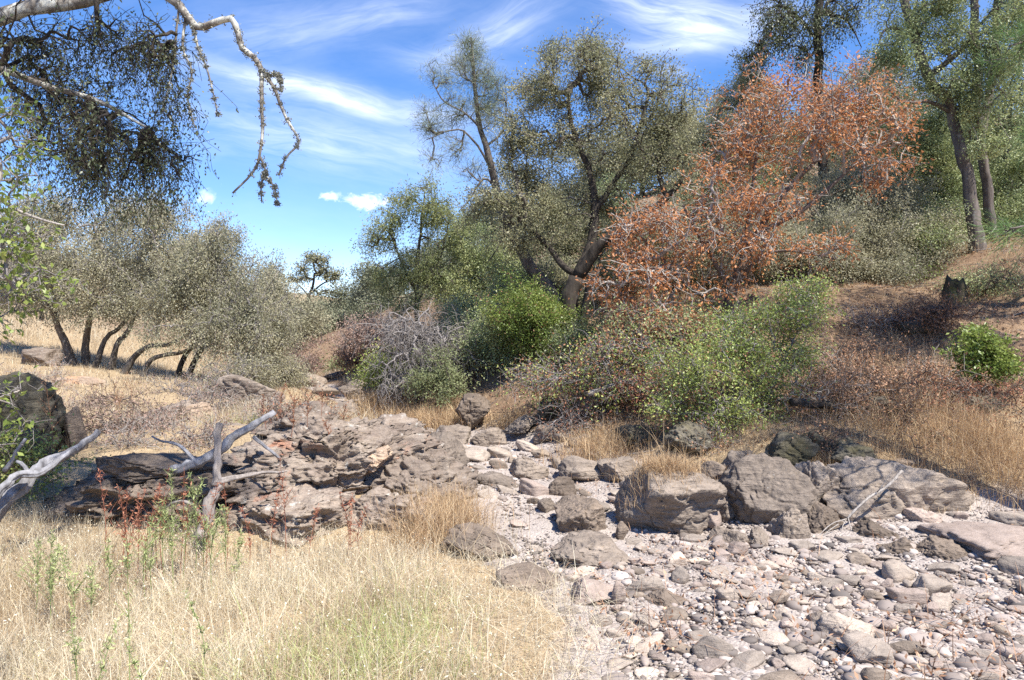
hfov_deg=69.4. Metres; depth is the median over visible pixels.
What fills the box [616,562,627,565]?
stone
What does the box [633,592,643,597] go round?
stone
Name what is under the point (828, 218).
thicket shrub
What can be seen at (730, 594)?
stone
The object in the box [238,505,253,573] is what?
red weed
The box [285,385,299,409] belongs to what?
bare weed
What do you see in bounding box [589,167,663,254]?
thicket shrub
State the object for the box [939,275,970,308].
tree stump
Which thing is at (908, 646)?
stone
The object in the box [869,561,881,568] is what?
stone
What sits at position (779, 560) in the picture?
stone
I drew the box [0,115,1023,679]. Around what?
ground
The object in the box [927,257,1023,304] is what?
bush
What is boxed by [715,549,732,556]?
stone
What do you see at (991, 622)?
stone
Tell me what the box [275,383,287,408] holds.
bare weed
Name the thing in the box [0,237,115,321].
oak tree
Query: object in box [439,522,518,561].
boulder
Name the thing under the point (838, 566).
stone
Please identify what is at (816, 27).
pine tree
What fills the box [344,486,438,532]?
rock outcrop
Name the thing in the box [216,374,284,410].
boulder
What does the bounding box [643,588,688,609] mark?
boulder
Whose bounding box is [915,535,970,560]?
boulder
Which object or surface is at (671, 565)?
stone
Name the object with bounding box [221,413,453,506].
rock outcrop
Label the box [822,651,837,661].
stone
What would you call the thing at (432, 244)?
oak tree
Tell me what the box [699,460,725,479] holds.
boulder
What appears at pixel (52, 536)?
green weed
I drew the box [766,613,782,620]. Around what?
stone
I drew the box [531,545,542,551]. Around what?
stone
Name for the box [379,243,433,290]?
oak tree
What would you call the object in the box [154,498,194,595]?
green weed
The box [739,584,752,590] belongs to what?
stone
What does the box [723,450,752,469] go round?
boulder
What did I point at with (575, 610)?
stone
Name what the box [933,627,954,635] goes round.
stone
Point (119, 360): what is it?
dry grass
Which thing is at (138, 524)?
red weed
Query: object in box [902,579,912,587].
stone
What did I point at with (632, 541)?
stone
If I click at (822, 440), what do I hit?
boulder
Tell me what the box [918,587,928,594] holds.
stone
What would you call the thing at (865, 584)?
stone
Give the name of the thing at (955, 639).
stone
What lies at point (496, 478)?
boulder
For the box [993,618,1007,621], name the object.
stone
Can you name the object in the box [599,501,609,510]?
stone
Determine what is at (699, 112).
oak tree
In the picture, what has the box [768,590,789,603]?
stone
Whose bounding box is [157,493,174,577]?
green weed
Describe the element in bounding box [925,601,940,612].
stone
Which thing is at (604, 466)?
boulder
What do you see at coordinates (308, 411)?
bare weed
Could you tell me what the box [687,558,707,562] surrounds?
stone
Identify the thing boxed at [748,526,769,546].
boulder
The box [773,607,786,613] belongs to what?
stone
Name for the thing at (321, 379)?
boulder
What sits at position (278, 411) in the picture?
dry bush
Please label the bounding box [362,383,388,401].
boulder
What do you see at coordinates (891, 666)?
stone
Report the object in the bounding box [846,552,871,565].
stone
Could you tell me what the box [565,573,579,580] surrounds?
stone
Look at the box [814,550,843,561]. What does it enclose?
stone
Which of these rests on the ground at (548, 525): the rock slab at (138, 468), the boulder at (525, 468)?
the boulder at (525, 468)
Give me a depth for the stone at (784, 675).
4.18 m
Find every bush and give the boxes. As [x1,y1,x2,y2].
[0,353,81,391]
[0,405,110,500]
[57,382,120,412]
[67,388,157,438]
[71,362,156,409]
[84,389,207,438]
[85,413,184,457]
[114,394,208,421]
[120,359,218,397]
[162,372,251,413]
[162,405,246,454]
[172,351,250,401]
[178,341,295,396]
[206,388,298,424]
[253,375,358,424]
[262,345,318,388]
[280,333,328,373]
[295,332,337,351]
[316,337,355,370]
[328,305,417,365]
[329,333,371,375]
[341,338,417,393]
[344,284,494,414]
[350,310,394,363]
[388,338,480,415]
[467,265,592,369]
[485,307,693,421]
[527,387,633,444]
[534,302,636,367]
[591,286,736,372]
[608,357,734,419]
[667,291,778,368]
[667,415,763,457]
[760,405,881,462]
[771,360,892,430]
[780,339,882,399]
[799,341,950,412]
[800,325,910,373]
[832,296,920,337]
[846,374,940,432]
[864,400,982,459]
[868,283,1015,344]
[875,343,1002,411]
[883,251,957,285]
[909,366,1023,425]
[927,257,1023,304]
[933,318,1023,391]
[962,397,1023,441]
[976,360,1023,391]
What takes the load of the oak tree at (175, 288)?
on the ground at (548, 525)
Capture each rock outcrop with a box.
[35,452,240,530]
[217,482,356,546]
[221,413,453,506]
[250,400,339,437]
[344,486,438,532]
[363,446,479,498]
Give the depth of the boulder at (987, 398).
9.73 m
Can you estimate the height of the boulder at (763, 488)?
0.927 m
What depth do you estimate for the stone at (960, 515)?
7.73 m
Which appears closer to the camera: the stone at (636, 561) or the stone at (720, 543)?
the stone at (636, 561)
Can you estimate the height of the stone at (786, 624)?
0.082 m
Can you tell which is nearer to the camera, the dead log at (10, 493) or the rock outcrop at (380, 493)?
the dead log at (10, 493)
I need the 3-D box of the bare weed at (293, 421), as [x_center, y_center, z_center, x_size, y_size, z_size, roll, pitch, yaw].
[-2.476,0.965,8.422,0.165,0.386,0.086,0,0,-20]
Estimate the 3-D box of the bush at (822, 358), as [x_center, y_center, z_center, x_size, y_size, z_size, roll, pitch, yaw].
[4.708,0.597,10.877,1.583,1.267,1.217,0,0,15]
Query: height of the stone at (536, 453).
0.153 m
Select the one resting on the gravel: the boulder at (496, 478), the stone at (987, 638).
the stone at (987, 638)
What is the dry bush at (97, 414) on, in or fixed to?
on the ground at (548, 525)
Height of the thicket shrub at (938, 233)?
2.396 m
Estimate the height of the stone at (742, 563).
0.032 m
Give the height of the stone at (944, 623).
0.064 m
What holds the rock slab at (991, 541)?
on the ground at (548, 525)
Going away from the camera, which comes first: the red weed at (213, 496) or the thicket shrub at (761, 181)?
the red weed at (213, 496)
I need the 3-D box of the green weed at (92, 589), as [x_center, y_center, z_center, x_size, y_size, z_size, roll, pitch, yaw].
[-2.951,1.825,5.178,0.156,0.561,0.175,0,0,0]
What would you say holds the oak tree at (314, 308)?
on the ground at (548, 525)
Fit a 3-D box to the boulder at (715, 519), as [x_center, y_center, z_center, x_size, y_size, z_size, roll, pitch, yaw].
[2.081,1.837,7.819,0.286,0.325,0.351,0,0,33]
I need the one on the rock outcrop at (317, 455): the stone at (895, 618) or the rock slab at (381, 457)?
the rock slab at (381, 457)
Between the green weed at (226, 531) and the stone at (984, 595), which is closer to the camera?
the stone at (984, 595)
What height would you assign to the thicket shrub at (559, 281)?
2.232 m
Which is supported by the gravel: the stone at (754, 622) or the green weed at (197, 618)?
the stone at (754, 622)
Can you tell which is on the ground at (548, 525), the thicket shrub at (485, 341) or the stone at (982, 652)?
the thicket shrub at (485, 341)
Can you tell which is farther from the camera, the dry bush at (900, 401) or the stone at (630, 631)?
the dry bush at (900, 401)
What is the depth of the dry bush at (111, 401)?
13.02 m
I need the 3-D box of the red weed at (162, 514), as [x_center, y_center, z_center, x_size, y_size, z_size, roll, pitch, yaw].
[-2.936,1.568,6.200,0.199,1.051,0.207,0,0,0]
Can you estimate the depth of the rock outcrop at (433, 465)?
8.35 m
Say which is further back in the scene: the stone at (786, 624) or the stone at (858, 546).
the stone at (858, 546)
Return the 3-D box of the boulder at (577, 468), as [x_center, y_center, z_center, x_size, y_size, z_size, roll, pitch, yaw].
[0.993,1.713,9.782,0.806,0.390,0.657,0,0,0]
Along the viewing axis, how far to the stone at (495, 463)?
10.17 m
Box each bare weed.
[37,377,61,450]
[112,379,119,418]
[115,382,127,409]
[123,373,137,414]
[259,394,269,429]
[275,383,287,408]
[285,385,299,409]
[287,408,298,436]
[301,400,312,426]
[315,389,328,415]
[321,417,331,433]
[340,402,347,419]
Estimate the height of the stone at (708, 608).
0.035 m
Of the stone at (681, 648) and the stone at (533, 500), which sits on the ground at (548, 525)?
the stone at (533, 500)
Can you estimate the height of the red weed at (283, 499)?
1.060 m
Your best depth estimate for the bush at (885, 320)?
13.16 m
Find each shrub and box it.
[0,65,99,458]
[415,307,490,381]
[417,292,471,371]
[430,284,502,349]
[448,290,533,382]
[451,255,554,317]
[516,246,593,309]
[539,183,623,281]
[570,218,669,306]
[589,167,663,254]
[608,197,712,294]
[622,264,852,448]
[645,199,760,292]
[653,175,721,247]
[690,157,789,237]
[696,205,813,286]
[744,194,854,284]
[757,153,857,234]
[779,182,892,282]
[801,136,915,229]
[804,187,934,281]
[847,161,956,211]
[865,189,980,268]
[967,179,1023,233]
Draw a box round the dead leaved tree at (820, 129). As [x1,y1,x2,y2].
[568,33,934,354]
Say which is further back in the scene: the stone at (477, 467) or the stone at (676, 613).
the stone at (477, 467)
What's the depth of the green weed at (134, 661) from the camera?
3.48 m
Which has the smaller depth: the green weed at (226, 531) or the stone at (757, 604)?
the stone at (757, 604)
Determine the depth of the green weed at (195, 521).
6.23 m
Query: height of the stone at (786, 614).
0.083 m
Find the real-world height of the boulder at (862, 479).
1.097 m
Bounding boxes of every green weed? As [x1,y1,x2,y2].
[14,537,47,616]
[34,528,72,636]
[41,543,65,612]
[51,543,90,637]
[62,604,84,679]
[75,560,102,621]
[96,617,120,679]
[100,538,119,598]
[114,537,137,679]
[124,639,147,679]
[130,514,159,606]
[134,516,171,596]
[151,464,188,578]
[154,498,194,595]
[156,477,206,585]
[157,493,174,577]
[176,469,205,573]
[181,587,209,675]
[187,514,214,586]
[203,504,231,595]
[211,504,229,580]
[228,528,246,580]
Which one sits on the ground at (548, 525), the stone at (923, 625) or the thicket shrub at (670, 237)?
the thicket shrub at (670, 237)
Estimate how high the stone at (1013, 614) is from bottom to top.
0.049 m
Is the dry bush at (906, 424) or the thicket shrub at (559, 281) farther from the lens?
the thicket shrub at (559, 281)
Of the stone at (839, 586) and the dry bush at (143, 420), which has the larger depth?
the dry bush at (143, 420)
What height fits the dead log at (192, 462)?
0.608 m
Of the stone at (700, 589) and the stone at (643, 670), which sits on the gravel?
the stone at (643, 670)
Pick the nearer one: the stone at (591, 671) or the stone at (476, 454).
the stone at (591, 671)
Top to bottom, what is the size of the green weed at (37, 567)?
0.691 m
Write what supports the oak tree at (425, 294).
on the ground at (548, 525)
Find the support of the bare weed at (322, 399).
on the rock outcrop at (282, 425)
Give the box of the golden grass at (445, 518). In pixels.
[327,371,1023,580]
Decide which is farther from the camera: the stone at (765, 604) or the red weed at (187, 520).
the red weed at (187, 520)
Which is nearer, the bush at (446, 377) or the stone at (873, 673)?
the stone at (873, 673)
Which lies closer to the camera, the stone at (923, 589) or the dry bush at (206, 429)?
the stone at (923, 589)
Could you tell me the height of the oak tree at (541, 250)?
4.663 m
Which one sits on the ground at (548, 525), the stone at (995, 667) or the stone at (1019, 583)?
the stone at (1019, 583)
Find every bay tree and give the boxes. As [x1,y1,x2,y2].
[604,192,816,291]
[777,96,865,175]
[796,146,989,287]
[848,75,955,190]
[853,69,1008,250]
[914,80,1023,187]
[940,21,1023,236]
[956,97,1023,196]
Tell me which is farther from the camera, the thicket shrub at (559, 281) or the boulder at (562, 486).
the thicket shrub at (559, 281)
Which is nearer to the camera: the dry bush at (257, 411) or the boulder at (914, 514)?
the boulder at (914, 514)
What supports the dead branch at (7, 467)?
attached to the dead log at (10, 493)
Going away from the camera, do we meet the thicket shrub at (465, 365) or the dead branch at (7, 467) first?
the dead branch at (7, 467)
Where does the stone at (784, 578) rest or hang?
on the ground at (548, 525)
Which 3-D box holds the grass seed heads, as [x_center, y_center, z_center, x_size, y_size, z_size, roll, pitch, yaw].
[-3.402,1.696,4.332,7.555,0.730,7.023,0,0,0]
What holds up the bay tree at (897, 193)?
on the ground at (548, 525)
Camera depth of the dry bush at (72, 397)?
12.47 m
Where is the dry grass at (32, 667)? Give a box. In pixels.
[0,493,755,679]
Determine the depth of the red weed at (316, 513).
6.51 m
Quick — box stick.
[988,602,1021,619]
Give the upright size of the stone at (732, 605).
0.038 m
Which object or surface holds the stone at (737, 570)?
on the ground at (548, 525)
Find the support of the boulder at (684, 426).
on the ground at (548, 525)
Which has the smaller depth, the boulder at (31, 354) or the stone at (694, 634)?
the stone at (694, 634)
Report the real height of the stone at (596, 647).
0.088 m
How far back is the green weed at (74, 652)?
3.42 m
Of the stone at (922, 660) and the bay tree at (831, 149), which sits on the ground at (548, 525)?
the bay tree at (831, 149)
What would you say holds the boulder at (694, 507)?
on the ground at (548, 525)
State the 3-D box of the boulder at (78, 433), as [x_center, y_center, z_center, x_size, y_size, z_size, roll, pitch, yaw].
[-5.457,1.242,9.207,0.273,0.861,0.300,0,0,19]
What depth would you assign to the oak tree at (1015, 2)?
11.39 m
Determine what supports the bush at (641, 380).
on the ground at (548, 525)
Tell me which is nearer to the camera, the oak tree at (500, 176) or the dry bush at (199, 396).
the dry bush at (199, 396)
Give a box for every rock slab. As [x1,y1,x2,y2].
[97,452,228,483]
[365,445,392,474]
[840,630,893,664]
[916,521,1023,561]
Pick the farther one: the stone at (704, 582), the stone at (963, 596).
the stone at (704, 582)
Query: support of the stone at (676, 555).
on the ground at (548, 525)
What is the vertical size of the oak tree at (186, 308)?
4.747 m
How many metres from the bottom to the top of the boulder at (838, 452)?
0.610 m
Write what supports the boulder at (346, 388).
on the ground at (548, 525)
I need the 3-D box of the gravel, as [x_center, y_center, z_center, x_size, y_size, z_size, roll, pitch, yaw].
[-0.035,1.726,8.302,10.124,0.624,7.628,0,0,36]
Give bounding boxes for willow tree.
[348,164,484,331]
[425,205,535,318]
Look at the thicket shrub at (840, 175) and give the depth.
20.80 m
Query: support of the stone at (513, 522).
on the ground at (548, 525)
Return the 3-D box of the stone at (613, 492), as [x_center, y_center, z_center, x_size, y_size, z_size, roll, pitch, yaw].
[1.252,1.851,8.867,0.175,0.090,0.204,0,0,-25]
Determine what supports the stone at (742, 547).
on the ground at (548, 525)
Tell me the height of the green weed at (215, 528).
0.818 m
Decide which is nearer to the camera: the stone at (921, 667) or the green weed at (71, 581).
the stone at (921, 667)
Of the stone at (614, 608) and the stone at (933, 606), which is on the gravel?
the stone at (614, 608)
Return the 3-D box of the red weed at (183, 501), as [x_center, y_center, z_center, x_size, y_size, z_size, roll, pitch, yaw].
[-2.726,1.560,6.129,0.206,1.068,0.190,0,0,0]
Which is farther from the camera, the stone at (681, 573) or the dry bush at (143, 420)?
the dry bush at (143, 420)
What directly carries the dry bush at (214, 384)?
on the ground at (548, 525)
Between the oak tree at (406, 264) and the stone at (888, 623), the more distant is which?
the oak tree at (406, 264)
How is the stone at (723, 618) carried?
on the gravel
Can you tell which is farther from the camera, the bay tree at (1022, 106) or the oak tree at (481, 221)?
the oak tree at (481, 221)
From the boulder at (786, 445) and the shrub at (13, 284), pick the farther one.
the boulder at (786, 445)
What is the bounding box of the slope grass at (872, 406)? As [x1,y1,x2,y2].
[571,224,1023,483]
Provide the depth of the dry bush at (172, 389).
14.48 m
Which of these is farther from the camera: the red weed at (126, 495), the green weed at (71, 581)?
the red weed at (126, 495)
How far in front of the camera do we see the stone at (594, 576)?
6.01 m
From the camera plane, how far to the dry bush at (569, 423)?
11.63 m
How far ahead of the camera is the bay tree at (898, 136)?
29.07 m
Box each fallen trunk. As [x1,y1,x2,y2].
[587,379,638,396]
[788,398,850,413]
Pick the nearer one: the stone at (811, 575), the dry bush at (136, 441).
the stone at (811, 575)
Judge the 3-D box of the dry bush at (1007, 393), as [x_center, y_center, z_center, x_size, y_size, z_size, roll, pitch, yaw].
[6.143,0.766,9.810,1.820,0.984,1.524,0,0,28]
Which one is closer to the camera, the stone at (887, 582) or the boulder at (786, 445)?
the stone at (887, 582)
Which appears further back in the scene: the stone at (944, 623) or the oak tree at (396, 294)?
the oak tree at (396, 294)
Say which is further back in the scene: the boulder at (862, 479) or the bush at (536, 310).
the bush at (536, 310)
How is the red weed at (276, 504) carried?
on the ground at (548, 525)
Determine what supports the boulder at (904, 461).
on the ground at (548, 525)
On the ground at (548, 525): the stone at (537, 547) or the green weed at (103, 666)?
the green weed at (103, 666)
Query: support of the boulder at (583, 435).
on the ground at (548, 525)
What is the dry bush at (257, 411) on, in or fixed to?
on the ground at (548, 525)
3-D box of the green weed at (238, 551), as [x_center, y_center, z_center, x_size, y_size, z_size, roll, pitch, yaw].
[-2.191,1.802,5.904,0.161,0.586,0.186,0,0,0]
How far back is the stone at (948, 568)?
6.27 m
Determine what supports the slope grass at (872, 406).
on the ground at (548, 525)
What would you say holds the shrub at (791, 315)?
on the ground at (548, 525)
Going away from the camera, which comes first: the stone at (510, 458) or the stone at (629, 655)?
the stone at (629, 655)
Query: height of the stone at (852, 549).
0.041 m
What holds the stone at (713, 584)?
on the ground at (548, 525)
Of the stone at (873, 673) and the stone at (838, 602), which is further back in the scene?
the stone at (838, 602)
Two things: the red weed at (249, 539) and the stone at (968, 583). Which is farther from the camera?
the red weed at (249, 539)
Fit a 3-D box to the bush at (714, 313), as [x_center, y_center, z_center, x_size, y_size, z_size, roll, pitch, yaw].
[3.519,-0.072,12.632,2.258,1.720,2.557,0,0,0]
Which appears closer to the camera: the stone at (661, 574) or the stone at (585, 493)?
the stone at (661, 574)
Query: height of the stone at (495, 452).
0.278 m
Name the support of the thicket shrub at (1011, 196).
on the ground at (548, 525)
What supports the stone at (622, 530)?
on the ground at (548, 525)
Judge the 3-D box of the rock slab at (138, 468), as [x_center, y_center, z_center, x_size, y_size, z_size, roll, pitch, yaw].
[-3.561,1.286,7.562,0.873,0.281,0.966,0,0,32]
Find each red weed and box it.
[95,468,125,571]
[113,488,148,562]
[115,483,127,555]
[116,490,132,576]
[130,484,161,585]
[132,492,149,572]
[147,483,166,575]
[148,464,169,575]
[174,471,195,584]
[179,504,192,572]
[193,501,209,574]
[200,478,218,567]
[219,481,234,571]
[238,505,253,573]
[267,487,281,567]
[270,454,294,561]
[305,503,321,554]
[339,491,353,560]
[343,492,358,562]
[349,505,369,551]
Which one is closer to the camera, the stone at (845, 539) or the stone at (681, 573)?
the stone at (681, 573)
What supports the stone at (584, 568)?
on the gravel
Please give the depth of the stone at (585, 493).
8.84 m
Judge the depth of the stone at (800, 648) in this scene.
4.58 m
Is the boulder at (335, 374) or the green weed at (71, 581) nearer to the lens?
the green weed at (71, 581)
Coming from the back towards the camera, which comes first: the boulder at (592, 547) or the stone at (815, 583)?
the boulder at (592, 547)
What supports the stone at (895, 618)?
on the gravel
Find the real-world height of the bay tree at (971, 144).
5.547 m
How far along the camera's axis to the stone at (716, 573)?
6.08 m
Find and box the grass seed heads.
[0,498,567,679]
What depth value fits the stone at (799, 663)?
4.39 m
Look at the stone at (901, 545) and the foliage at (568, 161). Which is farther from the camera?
the foliage at (568, 161)
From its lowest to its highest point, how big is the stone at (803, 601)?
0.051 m
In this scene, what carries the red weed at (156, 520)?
on the ground at (548, 525)
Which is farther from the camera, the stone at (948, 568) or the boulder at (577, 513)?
the boulder at (577, 513)
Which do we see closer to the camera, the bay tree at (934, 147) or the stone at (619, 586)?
the stone at (619, 586)
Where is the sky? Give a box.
[0,0,1023,297]
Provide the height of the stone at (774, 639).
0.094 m
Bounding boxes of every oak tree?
[0,0,300,257]
[0,171,101,364]
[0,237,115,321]
[9,182,153,364]
[72,183,212,369]
[97,236,277,339]
[114,203,260,376]
[173,227,313,383]
[243,248,343,354]
[285,246,346,299]
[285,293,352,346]
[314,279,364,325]
[339,256,398,322]
[346,270,407,300]
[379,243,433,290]
[393,226,491,311]
[405,227,468,276]
[445,11,718,335]
[448,188,520,246]
[460,184,640,302]
[487,153,572,230]
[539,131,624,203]
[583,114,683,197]
[646,80,738,183]
[651,48,795,236]
[710,76,811,180]
[750,39,943,200]
[843,0,1023,252]
[982,0,1023,23]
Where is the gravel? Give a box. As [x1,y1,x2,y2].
[466,435,1023,679]
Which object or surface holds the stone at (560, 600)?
on the gravel
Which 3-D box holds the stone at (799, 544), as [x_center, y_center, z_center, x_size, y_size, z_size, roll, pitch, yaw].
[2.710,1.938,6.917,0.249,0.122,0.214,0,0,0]
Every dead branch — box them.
[2,438,26,472]
[164,422,286,540]
[820,464,903,535]
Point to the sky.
(347, 67)
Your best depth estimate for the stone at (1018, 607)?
5.38 m
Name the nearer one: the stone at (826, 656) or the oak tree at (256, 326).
the stone at (826, 656)
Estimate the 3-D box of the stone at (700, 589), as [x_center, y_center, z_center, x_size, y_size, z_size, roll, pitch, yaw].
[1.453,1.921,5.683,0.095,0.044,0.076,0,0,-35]
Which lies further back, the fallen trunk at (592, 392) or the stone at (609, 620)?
the fallen trunk at (592, 392)
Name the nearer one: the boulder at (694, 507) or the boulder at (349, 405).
the boulder at (694, 507)
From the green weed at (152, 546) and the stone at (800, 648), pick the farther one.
the green weed at (152, 546)
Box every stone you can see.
[465,447,490,461]
[468,465,485,469]
[475,488,498,498]
[487,446,511,457]
[489,459,507,468]
[496,484,519,494]
[507,456,514,462]
[510,519,525,525]
[515,439,538,451]
[519,478,548,496]
[526,497,538,503]
[531,449,549,457]
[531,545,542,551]
[550,598,569,602]
[551,457,560,468]
[552,433,571,441]
[558,605,580,613]
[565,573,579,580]
[568,626,598,642]
[571,577,612,605]
[574,565,594,574]
[575,484,586,490]
[579,491,591,495]
[580,666,596,673]
[583,641,598,649]
[584,573,601,578]
[590,613,612,626]
[598,561,612,568]
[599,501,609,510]
[605,628,622,637]
[606,657,633,670]
[608,496,614,502]
[609,490,618,495]
[609,580,625,604]
[611,604,622,611]
[612,564,624,570]
[615,521,628,539]
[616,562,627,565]
[616,613,628,622]
[620,629,637,634]
[621,619,633,627]
[622,652,637,658]
[625,575,663,592]
[625,635,641,642]
[626,537,642,544]
[628,558,643,564]
[633,567,644,574]
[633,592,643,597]
[634,541,645,550]
[634,633,663,656]
[634,666,659,678]
[636,614,659,628]
[641,609,653,614]
[642,561,655,565]
[647,548,663,553]
[650,570,664,577]
[651,568,662,572]
[651,653,666,661]
[661,607,687,620]
[663,630,677,639]
[664,564,679,567]
[665,551,687,564]
[665,639,691,654]
[666,672,681,678]
[671,566,689,583]
[682,533,704,541]
[685,629,710,640]
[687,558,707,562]
[688,671,714,679]
[691,544,708,551]
[692,564,706,569]
[692,635,733,658]
[693,581,702,587]
[694,586,705,591]
[694,658,726,672]
[698,561,711,564]
[700,580,708,585]
[702,565,728,578]
[703,605,712,612]
[710,539,727,549]
[710,581,722,588]
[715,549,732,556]
[715,586,739,601]
[720,616,730,620]
[725,578,737,583]
[728,541,747,554]
[729,602,740,608]
[730,650,764,671]
[731,568,744,573]
[733,589,757,598]
[735,562,748,565]
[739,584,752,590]
[741,577,755,585]
[741,617,767,628]
[746,566,758,572]
[746,600,761,606]
[747,596,758,602]
[754,631,789,647]
[756,563,766,570]
[756,670,800,679]
[757,560,780,569]
[759,602,771,609]
[762,572,773,579]
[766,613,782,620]
[768,556,798,567]
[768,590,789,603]
[770,547,797,555]
[770,658,785,668]
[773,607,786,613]
[775,574,788,581]
[778,645,795,654]
[780,620,795,627]
[781,581,790,589]
[781,612,796,620]
[782,654,815,675]
[788,540,815,550]
[793,643,807,653]
[794,597,810,604]
[799,676,824,679]
[801,569,809,575]
[802,589,815,595]
[805,581,820,585]
[805,611,826,631]
[806,561,817,563]
[807,572,826,580]
[813,593,826,597]
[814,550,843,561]
[817,578,844,587]
[820,642,836,647]
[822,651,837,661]
[825,603,835,611]
[830,596,847,608]
[832,584,843,590]
[834,536,861,542]
[834,564,843,567]
[835,575,859,587]
[835,639,848,651]
[841,611,860,618]
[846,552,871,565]
[847,547,859,552]
[851,545,864,548]
[855,569,866,574]
[858,608,867,614]
[860,579,883,591]
[860,667,891,679]
[862,576,878,581]
[862,590,884,599]
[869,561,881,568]
[872,554,900,560]
[876,537,913,553]
[880,578,893,587]
[881,620,896,630]
[882,559,916,582]
[883,664,898,667]
[885,587,930,605]
[887,615,902,621]
[889,640,924,653]
[893,603,915,613]
[896,676,929,679]
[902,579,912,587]
[908,655,928,663]
[910,612,935,619]
[912,666,923,673]
[913,574,952,595]
[914,622,928,629]
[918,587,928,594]
[924,648,939,656]
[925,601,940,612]
[926,563,958,572]
[928,657,943,668]
[928,670,946,677]
[930,592,951,611]
[933,570,952,582]
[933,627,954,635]
[934,620,956,627]
[945,636,965,644]
[951,594,967,598]
[953,512,968,518]
[953,598,966,604]
[956,613,969,622]
[958,580,974,585]
[963,633,1002,644]
[966,648,998,658]
[972,671,999,679]
[975,592,991,598]
[976,664,1006,676]
[984,620,997,626]
[988,569,1003,574]
[991,624,1010,636]
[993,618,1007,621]
[995,645,1023,662]
[996,575,1011,583]
[1004,596,1019,603]
[1005,605,1023,613]
[1007,611,1017,616]
[1014,634,1023,644]
[1015,579,1023,595]
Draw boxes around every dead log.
[0,429,100,521]
[151,410,280,475]
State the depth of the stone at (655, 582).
5.71 m
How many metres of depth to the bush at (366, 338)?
22.03 m
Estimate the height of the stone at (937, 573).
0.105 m
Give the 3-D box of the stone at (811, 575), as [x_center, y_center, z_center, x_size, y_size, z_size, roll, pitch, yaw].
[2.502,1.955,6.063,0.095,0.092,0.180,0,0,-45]
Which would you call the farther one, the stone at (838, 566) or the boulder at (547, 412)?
the boulder at (547, 412)
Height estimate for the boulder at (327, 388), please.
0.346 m
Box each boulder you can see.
[0,371,65,460]
[21,347,63,366]
[48,376,109,385]
[62,405,88,450]
[150,400,198,413]
[180,402,218,419]
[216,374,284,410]
[224,423,244,425]
[301,372,327,386]
[312,382,339,395]
[324,371,344,378]
[332,399,360,416]
[338,379,366,398]
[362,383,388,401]
[430,431,469,465]
[436,424,470,443]
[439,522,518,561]
[455,393,490,429]
[470,427,506,446]
[476,471,518,488]
[494,562,560,591]
[503,415,536,433]
[510,458,548,479]
[533,425,560,444]
[537,497,555,512]
[538,395,563,423]
[548,476,576,495]
[550,529,629,566]
[553,494,606,532]
[556,455,603,480]
[567,434,593,446]
[578,388,614,412]
[597,456,638,481]
[614,465,726,533]
[615,424,656,445]
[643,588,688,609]
[663,420,714,454]
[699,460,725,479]
[707,511,721,527]
[709,526,748,542]
[716,480,734,522]
[718,453,817,523]
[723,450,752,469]
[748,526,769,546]
[766,432,819,465]
[767,508,810,538]
[794,460,839,505]
[801,430,831,449]
[807,501,843,533]
[817,612,874,636]
[822,456,974,521]
[824,435,876,463]
[852,516,900,538]
[859,396,894,415]
[893,457,923,466]
[897,319,941,334]
[903,507,942,522]
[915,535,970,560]
[930,431,961,442]
[953,468,976,488]
[966,396,1005,413]
[988,511,1023,526]
[997,555,1023,576]
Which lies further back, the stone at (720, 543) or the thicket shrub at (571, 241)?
the thicket shrub at (571, 241)
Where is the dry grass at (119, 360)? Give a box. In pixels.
[0,316,403,480]
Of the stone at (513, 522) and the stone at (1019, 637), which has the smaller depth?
the stone at (1019, 637)
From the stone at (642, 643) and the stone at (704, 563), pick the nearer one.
the stone at (642, 643)
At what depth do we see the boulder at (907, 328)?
12.75 m
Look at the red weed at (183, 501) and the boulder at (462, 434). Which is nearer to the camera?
the red weed at (183, 501)
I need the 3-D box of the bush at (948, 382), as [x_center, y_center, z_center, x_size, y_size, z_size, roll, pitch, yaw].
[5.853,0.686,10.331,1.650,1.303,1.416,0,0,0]
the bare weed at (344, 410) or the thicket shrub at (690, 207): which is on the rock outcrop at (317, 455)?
the bare weed at (344, 410)
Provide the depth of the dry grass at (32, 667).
5.14 m
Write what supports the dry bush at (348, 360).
on the ground at (548, 525)
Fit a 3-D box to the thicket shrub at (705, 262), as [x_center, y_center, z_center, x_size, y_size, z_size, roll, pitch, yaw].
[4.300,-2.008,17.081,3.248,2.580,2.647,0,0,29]
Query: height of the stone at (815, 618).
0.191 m
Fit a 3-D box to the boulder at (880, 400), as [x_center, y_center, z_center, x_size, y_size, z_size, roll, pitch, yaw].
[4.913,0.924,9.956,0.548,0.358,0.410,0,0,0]
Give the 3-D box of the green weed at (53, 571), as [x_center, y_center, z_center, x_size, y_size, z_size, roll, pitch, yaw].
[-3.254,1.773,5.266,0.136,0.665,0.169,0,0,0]
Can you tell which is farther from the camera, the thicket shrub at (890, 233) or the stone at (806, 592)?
the thicket shrub at (890, 233)
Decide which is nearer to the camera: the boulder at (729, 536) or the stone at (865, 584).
the stone at (865, 584)
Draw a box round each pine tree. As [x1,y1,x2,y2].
[406,25,560,313]
[726,0,898,219]
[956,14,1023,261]
[970,0,1020,241]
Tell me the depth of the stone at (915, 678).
4.15 m
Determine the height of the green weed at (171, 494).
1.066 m
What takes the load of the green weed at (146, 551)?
on the ground at (548, 525)
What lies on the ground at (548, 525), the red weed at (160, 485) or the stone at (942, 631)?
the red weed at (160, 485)

